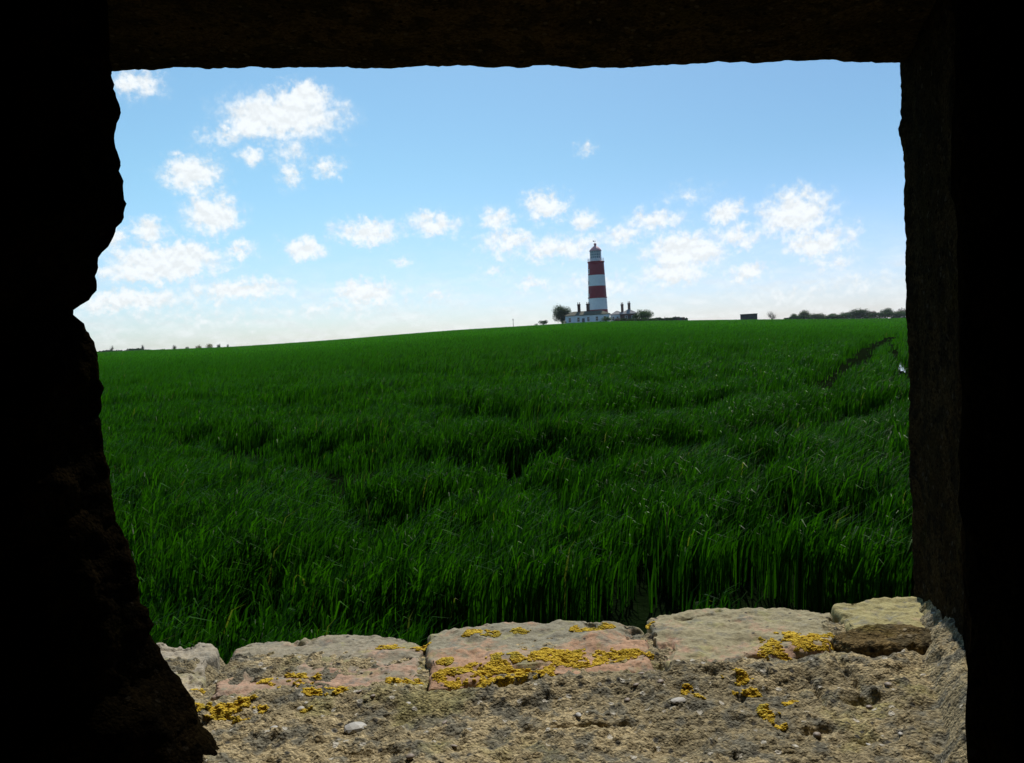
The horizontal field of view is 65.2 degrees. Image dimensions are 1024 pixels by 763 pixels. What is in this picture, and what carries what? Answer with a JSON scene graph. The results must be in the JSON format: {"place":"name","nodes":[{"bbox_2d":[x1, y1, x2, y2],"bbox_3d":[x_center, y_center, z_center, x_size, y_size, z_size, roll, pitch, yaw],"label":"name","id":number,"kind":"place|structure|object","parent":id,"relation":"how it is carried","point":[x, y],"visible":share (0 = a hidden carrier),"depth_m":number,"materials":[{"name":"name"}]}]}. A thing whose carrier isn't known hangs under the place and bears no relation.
{"place":"outdoors","nodes":[
{"label":"outdoors","id":0,"kind":"place"},
{"bbox_2d":[73,60,905,351],"label":"sky","id":1,"kind":"structure","parent":0,"point":[265,206],"materials":[{"name":"blue"}]},
{"bbox_2d":[222,337,913,639],"bbox_3d":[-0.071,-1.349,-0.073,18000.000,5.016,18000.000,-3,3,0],"label":"field","id":2,"kind":"structure","parent":0,"point":[631,613],"depth_m":3.34,"materials":[{"name":"green plant"}]},
{"bbox_2d":[98,348,161,351],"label":"hedge","id":3,"kind":"object","parent":2,"relation":"on","point":[132,349],"visible":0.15,"depth_m":408.37,"materials":[{"name":"green plant"}]},
{"bbox_2d":[97,318,913,664],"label":"wheat","id":4,"kind":"object","parent":2,"relation":"on","point":[675,456],"visible":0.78,"depth_m":4.59,"materials":[{"name":"green plant"}]},
{"bbox_2d":[0,0,1023,762],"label":"pillbox","id":5,"kind":"structure","parent":2,"relation":"on","point":[930,670],"depth_m":0.60,"materials":[{"name":"concrete"}]},
{"bbox_2d":[190,621,836,730],"bbox_3d":[0.010,0.263,0.707,0.598,0.030,0.228,-3,3,0],"label":"lichen","id":6,"kind":"object","parent":5,"relation":"on","point":[496,663],"visible":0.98,"depth_m":0.72},
{"bbox_2d":[551,305,571,322],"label":"tree","id":7,"kind":"object","parent":2,"relation":"on","point":[559,314],"visible":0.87,"depth_m":276.72,"materials":[{"name":"green plant"}]},
{"bbox_2d":[564,302,610,322],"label":"cottage","id":8,"kind":"structure","parent":2,"relation":"on","point":[579,315],"depth_m":272.36,"materials":[{"name":"paint"}]},
{"bbox_2d":[587,241,607,311],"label":"lighthouse","id":9,"kind":"object","parent":2,"relation":"on","point":[597,297],"visible":0.93,"depth_m":279.38,"materials":[{"name":"white paint"}]},
{"bbox_2d":[599,316,612,320],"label":"bush","id":10,"kind":"object","parent":2,"relation":"on","point":[605,318],"visible":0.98,"depth_m":264.97,"materials":[{"name":"green plant"}]},
{"bbox_2d":[610,301,636,320],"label":"cottage","id":11,"kind":"structure","parent":2,"relation":"on","point":[628,313],"depth_m":278.71,"materials":[{"name":"brick"}]},
{"bbox_2d":[613,318,658,320],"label":"hedge","id":12,"kind":"object","parent":2,"relation":"on","point":[639,319],"visible":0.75,"depth_m":266.31,"materials":[{"name":"green plant"}]},
{"bbox_2d":[636,309,653,318],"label":"tree","id":13,"kind":"object","parent":2,"relation":"on","point":[645,314],"visible":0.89,"depth_m":274.83,"materials":[{"name":"green plant"}]},
{"bbox_2d":[653,317,687,320],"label":"hedge","id":14,"kind":"object","parent":2,"relation":"on","point":[666,319],"visible":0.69,"depth_m":271.58,"materials":[{"name":"green plant"}]},
{"bbox_2d":[740,313,757,319],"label":"blockhouse","id":15,"kind":"structure","parent":2,"relation":"on","point":[748,316],"depth_m":254.97,"materials":[{"name":"concrete"}]},
{"bbox_2d":[767,312,776,318],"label":"tree","id":16,"kind":"object","parent":2,"relation":"on","point":[769,316],"visible":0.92,"depth_m":410.66,"materials":[{"name":"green plant"}]},
{"bbox_2d":[797,310,810,315],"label":"tree","id":17,"kind":"object","parent":2,"relation":"on","point":[806,313],"visible":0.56,"depth_m":406.70,"materials":[{"name":"green plant"}]},
{"bbox_2d":[808,312,826,318],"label":"tree","id":18,"kind":"object","parent":2,"relation":"on","point":[818,316],"visible":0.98,"depth_m":388.21,"materials":[{"name":"green plant"}]},
{"bbox_2d":[784,312,905,318],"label":"hedge","id":19,"kind":"object","parent":2,"relation":"on","point":[874,315],"visible":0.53,"depth_m":388.08,"materials":[{"name":"green plant"}]},
{"bbox_2d":[848,308,870,318],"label":"tree","id":20,"kind":"object","parent":2,"relation":"on","point":[860,313],"visible":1,"depth_m":382.05,"materials":[{"name":"green plant"}]},
{"bbox_2d":[880,308,893,314],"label":"tree","id":21,"kind":"object","parent":2,"relation":"on","point":[887,310],"visible":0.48,"depth_m":388.32,"materials":[{"name":"green plant"}]},
{"bbox_2d":[889,310,905,317],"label":"tree","id":22,"kind":"object","parent":2,"relation":"on","point":[899,314],"visible":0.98,"depth_m":378.67,"materials":[{"name":"green plant"}]},
{"bbox_2d":[899,362,905,371],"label":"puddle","id":23,"kind":"object","parent":2,"relation":"on","point":[902,367],"visible":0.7,"depth_m":17.08,"materials":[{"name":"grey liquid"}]}
]}

